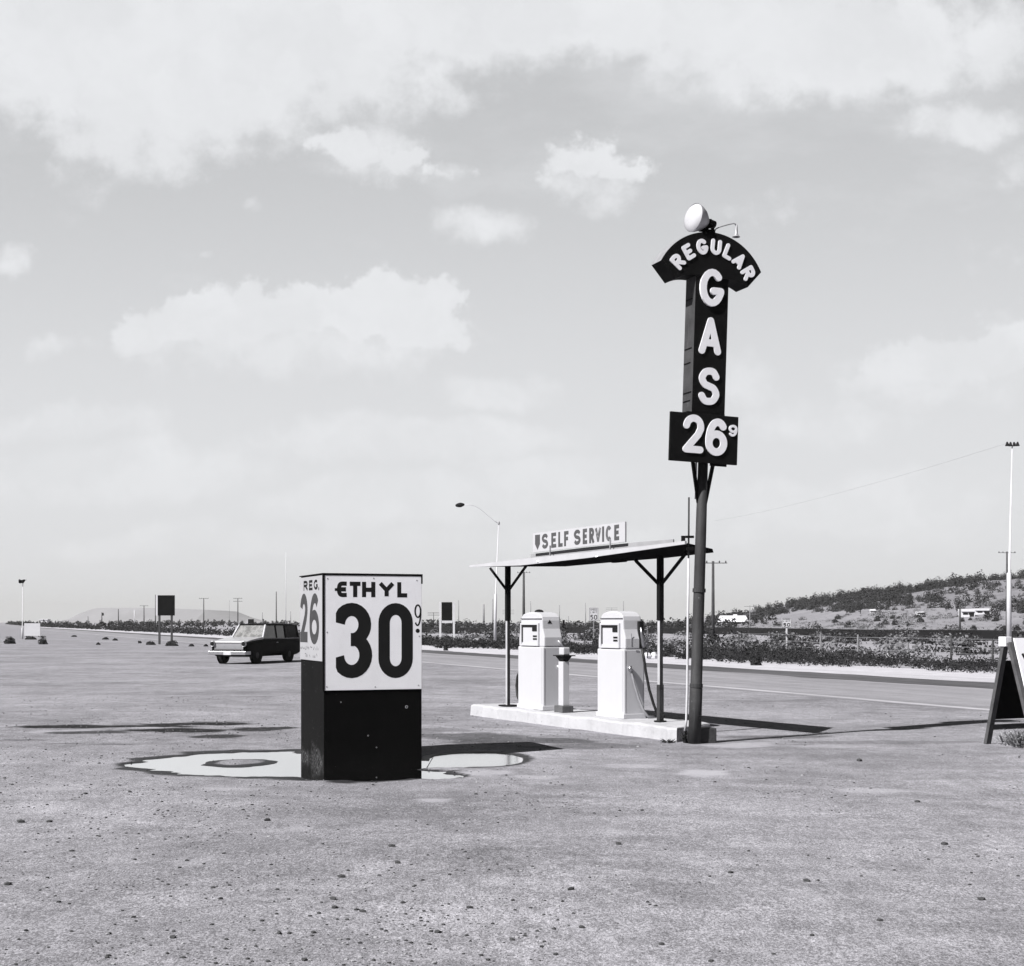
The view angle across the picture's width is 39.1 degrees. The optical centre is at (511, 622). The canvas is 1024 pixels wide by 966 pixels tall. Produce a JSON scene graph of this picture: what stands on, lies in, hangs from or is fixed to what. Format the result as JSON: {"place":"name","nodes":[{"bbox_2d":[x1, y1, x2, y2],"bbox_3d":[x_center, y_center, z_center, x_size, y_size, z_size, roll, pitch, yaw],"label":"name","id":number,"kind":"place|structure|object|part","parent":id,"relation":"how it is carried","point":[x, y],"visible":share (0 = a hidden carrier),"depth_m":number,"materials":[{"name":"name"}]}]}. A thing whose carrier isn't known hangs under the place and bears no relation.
{"place":"outdoors","nodes":[
{"label":"outdoors","id":0,"kind":"place"},
{"bbox_2d":[53,608,275,622],"bbox_3d":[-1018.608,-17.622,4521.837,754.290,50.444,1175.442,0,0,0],"label":"mesa hill","id":1,"kind":"structure","parent":0,"point":[110,614],"depth_m":4131.25,"materials":[{"name":"grey"}]},
{"bbox_2d":[208,623,299,663],"bbox_3d":[-10.197,0.831,57.637,1.559,1.602,5.442,0,0,15],"label":"station wagon","id":2,"kind":"object","parent":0,"point":[255,642],"visible":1,"depth_m":56.91,"materials":[{"name":"paint"}]},
{"bbox_3d":[-9.661,0.375,57.251,0.078,0.500,1.219,0,0,15],"label":"side window","id":3,"kind":"part","parent":2,"relation":"part of","materials":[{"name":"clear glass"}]},
{"bbox_3d":[-9.383,0.375,58.289,0.078,0.500,0.794,0,0,15],"label":"side window","id":4,"kind":"part","parent":2,"relation":"part of","materials":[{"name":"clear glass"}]},
{"bbox_3d":[-9.113,0.375,59.294,0.078,0.500,1.150,0,0,15],"label":"side window","id":5,"kind":"part","parent":2,"relation":"part of","materials":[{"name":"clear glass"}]},
{"bbox_2d":[11,627,992,710],"bbox_3d":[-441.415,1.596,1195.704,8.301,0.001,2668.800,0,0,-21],"label":"road","id":6,"kind":"structure","parent":0,"point":[973,697],"depth_m":37.66,"materials":[{"name":"grey asphalt"}]},
{"bbox_2d":[12,627,989,710],"bbox_3d":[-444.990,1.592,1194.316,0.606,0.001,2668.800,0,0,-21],"label":"road marking","id":7,"kind":"object","parent":6,"relation":"on","point":[724,687],"visible":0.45,"depth_m":32.73,"materials":[{"name":"white paint"}]},
{"bbox_2d":[18,626,993,688],"bbox_3d":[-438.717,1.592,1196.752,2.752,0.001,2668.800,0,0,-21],"label":"road","id":8,"kind":"structure","parent":0,"point":[876,679],"depth_m":44.92,"materials":[{"name":"grey asphalt"}]},
{"bbox_2d":[23,626,995,681],"bbox_3d":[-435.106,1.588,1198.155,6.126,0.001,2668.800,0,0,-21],"label":"shoulder","id":9,"kind":"object","parent":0,"point":[974,676],"visible":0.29,"depth_m":50.78},
{"bbox_2d":[0,579,1023,965],"bbox_3d":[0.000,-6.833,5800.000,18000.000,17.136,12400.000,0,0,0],"label":"ground","id":10,"kind":"structure","parent":0,"point":[932,911],"depth_m":11.15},
{"bbox_2d":[3,636,15,643],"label":"bush","id":11,"kind":"object","parent":10,"relation":"on","point":[10,640],"visible":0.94,"depth_m":107.79,"materials":[{"name":"grey plant"}]},
{"bbox_2d":[18,579,24,638],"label":"floodlight pole","id":12,"kind":"object","parent":10,"relation":"on","point":[21,581],"visible":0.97,"depth_m":139.32,"materials":[{"name":"metal"}]},
{"bbox_2d":[25,636,36,639],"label":"bush","id":13,"kind":"object","parent":10,"relation":"on","point":[30,638],"visible":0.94,"depth_m":134.74,"materials":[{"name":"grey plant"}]},
{"bbox_2d":[24,623,39,636],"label":"white sign board","id":14,"kind":"object","parent":10,"relation":"on","point":[31,629],"visible":1,"depth_m":159.95,"materials":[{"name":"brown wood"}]},
{"bbox_2d":[38,636,47,643],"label":"bush","id":15,"kind":"object","parent":10,"relation":"on","point":[41,641],"visible":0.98,"depth_m":105.22,"materials":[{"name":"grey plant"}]},
{"bbox_2d":[146,641,155,644],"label":"bush","id":16,"kind":"object","parent":10,"relation":"on","point":[150,643],"visible":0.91,"depth_m":102.68,"materials":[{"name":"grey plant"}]},
{"bbox_2d":[155,595,155,626],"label":"utility pole","id":17,"kind":"object","parent":10,"relation":"on","point":[155,610],"visible":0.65,"depth_m":411.30,"materials":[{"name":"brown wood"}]},
{"bbox_2d":[156,595,174,643],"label":"roadside board","id":18,"kind":"object","parent":10,"relation":"on","point":[165,605],"visible":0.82,"depth_m":105.31,"materials":[{"name":"brown wood"}]},
{"bbox_2d":[165,640,177,645],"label":"bush","id":19,"kind":"object","parent":10,"relation":"on","point":[172,643],"visible":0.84,"depth_m":97.91,"materials":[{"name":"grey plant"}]},
{"bbox_2d":[199,598,208,626],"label":"utility pole","id":20,"kind":"object","parent":10,"relation":"on","point":[203,608],"visible":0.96,"depth_m":332.21,"materials":[{"name":"grey wood"}]},
{"bbox_2d":[233,598,241,625],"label":"utility pole","id":21,"kind":"object","parent":10,"relation":"on","point":[237,601],"visible":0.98,"depth_m":359.92,"materials":[{"name":"grey wood"}]},
{"bbox_2d":[276,592,276,622],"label":"utility pole","id":22,"kind":"object","parent":10,"relation":"on","point":[276,607],"visible":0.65,"depth_m":392.62,"materials":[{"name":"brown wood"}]},
{"bbox_2d":[125,751,463,780],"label":"puddle","id":23,"kind":"object","parent":10,"relation":"on","point":[289,764],"visible":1,"depth_m":15.90,"materials":[{"name":"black liquid"}]},
{"bbox_2d":[299,573,422,763],"bbox_3d":[-1.808,0.549,17.107,1.191,2.222,1.190,0,0,-21],"label":"price box","id":24,"kind":"object","parent":10,"relation":"on","point":[361,662],"visible":0.99,"depth_m":16.59,"materials":[{"name":"black paint"}]},
{"bbox_2d":[18,602,777,627],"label":"treeline","id":25,"kind":"object","parent":10,"relation":"on","point":[197,623],"visible":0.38,"depth_m":392.01,"materials":[{"name":"grey plant"}]},
{"bbox_2d":[439,602,454,639],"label":"roadside board","id":26,"kind":"object","parent":10,"relation":"on","point":[446,612],"visible":0.82,"depth_m":107.94,"materials":[{"name":"metal"}]},
{"bbox_2d":[427,754,522,767],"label":"puddle","id":27,"kind":"object","parent":10,"relation":"on","point":[468,760],"visible":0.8,"depth_m":16.82,"materials":[{"name":"white liquid"}]},
{"bbox_2d":[455,503,499,640],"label":"street lamp","id":28,"kind":"object","parent":10,"relation":"on","point":[495,594],"visible":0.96,"depth_m":116.69,"materials":[{"name":"metal"}]},
{"bbox_2d":[483,604,484,624],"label":"utility pole","id":29,"kind":"object","parent":10,"relation":"on","point":[483,614],"visible":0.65,"depth_m":616.87,"materials":[{"name":"grey wood"}]},
{"bbox_2d":[5,621,1007,672],"bbox_3d":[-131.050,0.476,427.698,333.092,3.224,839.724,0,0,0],"label":"roadside weeds","id":30,"kind":"object","parent":10,"relation":"on","point":[785,655],"visible":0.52,"depth_m":61.77,"materials":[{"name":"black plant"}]},
{"bbox_2d":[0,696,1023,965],"bbox_3d":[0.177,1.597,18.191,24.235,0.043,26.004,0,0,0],"label":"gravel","id":31,"kind":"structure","parent":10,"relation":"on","point":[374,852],"depth_m":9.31,"materials":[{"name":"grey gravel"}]},
{"bbox_2d":[517,572,529,615],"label":"utility pole","id":32,"kind":"object","parent":10,"relation":"on","point":[523,605],"visible":0.77,"depth_m":239.84,"materials":[{"name":"grey wood"}]},
{"bbox_2d":[470,703,709,741],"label":"pump island","id":33,"kind":"structure","parent":10,"relation":"on","point":[646,727],"depth_m":21.41,"materials":[{"name":"white concrete"}]},
{"bbox_2d":[515,609,564,709],"bbox_3d":[0.444,0.598,23.590,0.416,1.624,1.085,0,0,-28],"label":"gas pump","id":34,"kind":"object","parent":33,"relation":"on","point":[540,644],"visible":0.96,"depth_m":23.25,"materials":[{"name":"white metal"}]},
{"bbox_2d":[553,647,575,712],"bbox_3d":[0.818,0.900,22.531,0.220,1.020,0.320,0,0,-28],"label":"windshield service stand","id":35,"kind":"object","parent":33,"relation":"on","point":[564,656],"visible":1,"depth_m":22.47,"materials":[{"name":"white metal"}]},
{"bbox_2d":[469,536,713,722],"bbox_3d":[1.171,0.137,22.070,1.000,2.586,6.379,0,0,-29],"label":"pump canopy","id":36,"kind":"object","parent":33,"relation":"on","point":[658,550],"visible":0.95,"depth_m":20.91,"materials":[{"name":"metal"}]},
{"bbox_2d":[533,522,626,561],"bbox_3d":[0.910,-1.187,21.654,0.190,0.502,2.638,0,0,-29],"label":"self service board","id":37,"kind":"object","parent":36,"relation":"attached to","point":[595,535],"visible":0.99,"depth_m":21.59,"materials":[{"name":"grey paint"}]},
{"bbox_2d":[596,611,664,718],"bbox_3d":[1.790,0.673,21.500,0.731,1.687,0.858,0,0,-28],"label":"gas pump","id":38,"kind":"object","parent":33,"relation":"on","point":[622,668],"visible":0.98,"depth_m":21.17,"materials":[{"name":"white metal"}]},
{"bbox_2d":[589,608,597,638],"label":"speed limit sign","id":39,"kind":"object","parent":10,"relation":"on","point":[593,614],"visible":0.99,"depth_m":113.66,"materials":[{"name":"white metal"}]},
{"bbox_2d":[660,738,676,742],"bbox_3d":[2.070,1.573,19.131,0.251,0.075,0.362,0,0,17],"label":"weed","id":40,"kind":"object","parent":10,"relation":"on","point":[669,741],"visible":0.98,"depth_m":19.13,"materials":[{"name":"grey plant"}]},
{"bbox_2d":[679,729,687,742],"bbox_3d":[2.325,1.501,19.102,0.157,0.218,0.193,0,0,-18],"label":"weed","id":41,"kind":"object","parent":10,"relation":"on","point":[684,738],"visible":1,"depth_m":19.10,"materials":[{"name":"grey plant"}]},
{"bbox_2d":[651,203,760,743],"bbox_3d":[2.498,-1.934,18.975,1.462,7.110,0.411,2,0,-20],"label":"gas pole sign","id":42,"kind":"object","parent":10,"relation":"on","point":[708,264],"visible":1,"depth_m":18.90,"materials":[{"name":"black metal"}]},
{"bbox_2d":[684,497,693,730],"bbox_3d":[2.343,-0.109,19.091,0.135,3.102,0.060,0,0,0],"label":"conduit pipe","id":43,"kind":"object","parent":42,"relation":"attached to","point":[688,548],"visible":1,"depth_m":19.08,"materials":[{"name":"metal"}]},
{"bbox_2d":[701,727,715,742],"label":"concrete block","id":44,"kind":"structure","parent":10,"relation":"on","point":[708,734],"depth_m":19.08,"materials":[{"name":"black paint"}]},
{"bbox_2d":[706,561,725,634],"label":"utility pole","id":45,"kind":"object","parent":10,"relation":"on","point":[713,611],"visible":0.69,"depth_m":112.12,"materials":[{"name":"grey wood"}]},
{"bbox_2d":[422,599,1023,654],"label":"field scrub","id":46,"kind":"object","parent":10,"relation":"on","point":[966,650],"visible":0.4,"depth_m":109.02,"materials":[{"name":"grey plant"}]},
{"bbox_2d":[422,598,1023,654],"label":"sagebrush","id":47,"kind":"object","parent":10,"relation":"on","point":[898,644],"visible":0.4,"depth_m":119.43,"materials":[{"name":"grey plant"}]},
{"bbox_2d":[718,616,747,623],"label":"house","id":48,"kind":"structure","parent":10,"relation":"on","point":[739,619],"depth_m":350.02,"materials":[{"name":"white wood"}]},
{"bbox_2d":[744,606,755,627],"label":"utility pole","id":49,"kind":"object","parent":10,"relation":"on","point":[749,610],"visible":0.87,"depth_m":196.33,"materials":[{"name":"grey wood"}]},
{"bbox_2d":[752,615,757,624],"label":"tree","id":50,"kind":"object","parent":10,"relation":"on","point":[755,620],"visible":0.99,"depth_m":328.79,"materials":[{"name":"grey plant"}]},
{"bbox_2d":[750,657,761,665],"bbox_3d":[9.027,1.487,53.335,0.413,0.434,0.414,0,0,36],"label":"bush","id":51,"kind":"object","parent":10,"relation":"on","point":[755,661],"visible":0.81,"depth_m":53.23,"materials":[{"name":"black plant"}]},
{"bbox_2d":[782,618,791,645],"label":"speed limit sign","id":52,"kind":"object","parent":10,"relation":"on","point":[786,622],"visible":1,"depth_m":79.98,"materials":[{"name":"metal"}]},
{"bbox_2d":[857,599,862,613],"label":"tree","id":53,"kind":"object","parent":10,"relation":"on","point":[860,607],"visible":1,"depth_m":326.92,"materials":[{"name":"grey plant"}]},
{"bbox_2d":[738,633,1007,659],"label":"wire fence","id":54,"kind":"object","parent":10,"relation":"on","point":[950,653],"visible":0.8,"depth_m":68.49,"materials":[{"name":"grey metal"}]},
{"bbox_2d":[746,568,1023,616],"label":"hill brush","id":55,"kind":"object","parent":10,"relation":"on","point":[886,596],"visible":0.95,"depth_m":360.58,"materials":[{"name":"grey plant"}]},
{"bbox_2d":[955,600,962,610],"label":"tree","id":56,"kind":"object","parent":10,"relation":"on","point":[957,607],"visible":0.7,"depth_m":289.83,"materials":[{"name":"grey plant"}]},
{"bbox_2d":[959,604,960,629],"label":"utility pole","id":57,"kind":"object","parent":10,"relation":"on","point":[959,616],"visible":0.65,"depth_m":207.90,"materials":[{"name":"grey wood"}]},
{"bbox_2d":[958,609,974,616],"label":"house","id":58,"kind":"structure","parent":10,"relation":"on","point":[967,612],"depth_m":269.91,"materials":[{"name":"white paint"}]},
{"bbox_2d":[973,608,990,614],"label":"house","id":59,"kind":"structure","parent":10,"relation":"on","point":[978,611],"depth_m":274.92,"materials":[{"name":"white paint"}]},
{"bbox_2d":[983,611,992,619],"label":"tree","id":60,"kind":"object","parent":10,"relation":"on","point":[987,616],"visible":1,"depth_m":251.70,"materials":[{"name":"grey plant"}]},
{"bbox_2d":[988,604,1000,618],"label":"tree","id":61,"kind":"object","parent":10,"relation":"on","point":[995,613],"visible":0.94,"depth_m":250.74,"materials":[{"name":"grey plant"}]},
{"bbox_2d":[994,733,1003,741],"bbox_3d":[6.573,1.538,19.285,0.271,0.157,0.261,0,0,0],"label":"weed","id":62,"kind":"object","parent":10,"relation":"on","point":[1000,737],"visible":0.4,"depth_m":19.25,"materials":[{"name":"grey plant"}]},
{"bbox_2d":[984,637,1023,743],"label":"frame sign","id":63,"kind":"object","parent":10,"relation":"on","point":[1007,700],"visible":0.99,"depth_m":18.81,"materials":[{"name":"brown wood"}]},
{"bbox_2d":[998,551,1015,630],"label":"utility pole","id":64,"kind":"object","parent":10,"relation":"on","point":[1007,552],"visible":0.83,"depth_m":179.91,"materials":[{"name":"grey wood"}]},
{"bbox_2d":[996,728,1023,744],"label":"weed","id":65,"kind":"object","parent":10,"relation":"on","point":[1005,736],"visible":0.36,"depth_m":18.77,"materials":[{"name":"grey plant"}]},
{"bbox_2d":[1005,442,1019,641],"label":"floodlight pole","id":66,"kind":"object","parent":10,"relation":"on","point":[1009,615],"visible":0.94,"depth_m":98.10,"materials":[{"name":"metal"}]},
{"bbox_2d":[717,444,1003,520],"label":"overhead wire","id":67,"kind":"object","parent":66,"relation":"attached to","point":[883,480],"visible":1,"depth_m":123.84,"materials":[{"name":"metal"}]},
{"bbox_2d":[1002,728,1023,747],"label":"weed","id":68,"kind":"object","parent":10,"relation":"on","point":[1018,739],"visible":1,"depth_m":18.41,"materials":[{"name":"grey plant"}]},
{"bbox_2d":[1013,624,1020,630],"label":"shrub","id":69,"kind":"object","parent":10,"relation":"on","point":[1016,627],"visible":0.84,"depth_m":204.79,"materials":[{"name":"grey plant"}]},
{"bbox_2d":[0,0,1023,622],"label":"sky","id":70,"kind":"structure","parent":0,"point":[288,288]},
{"bbox_2d":[645,652,651,658],"bbox_3d":[5.874,1.450,62.609,0.452,0.300,0.394,0,0,0],"label":"roadside rock","id":71,"kind":"object","parent":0,"point":[649,655],"visible":0.56,"depth_m":62.46,"materials":[{"name":"white paint"}]},
{"bbox_2d":[651,652,656,658],"bbox_3d":[6.264,1.450,63.529,0.346,0.300,0.394,0,0,0],"label":"roadside rock","id":72,"kind":"object","parent":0,"point":[654,655],"visible":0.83,"depth_m":63.39,"materials":[{"name":"white paint"}]},
{"bbox_2d":[422,627,1023,640],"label":"embankment","id":73,"kind":"structure","parent":0,"point":[988,635],"depth_m":171.81,"materials":[{"name":"grey plant"}]}
]}

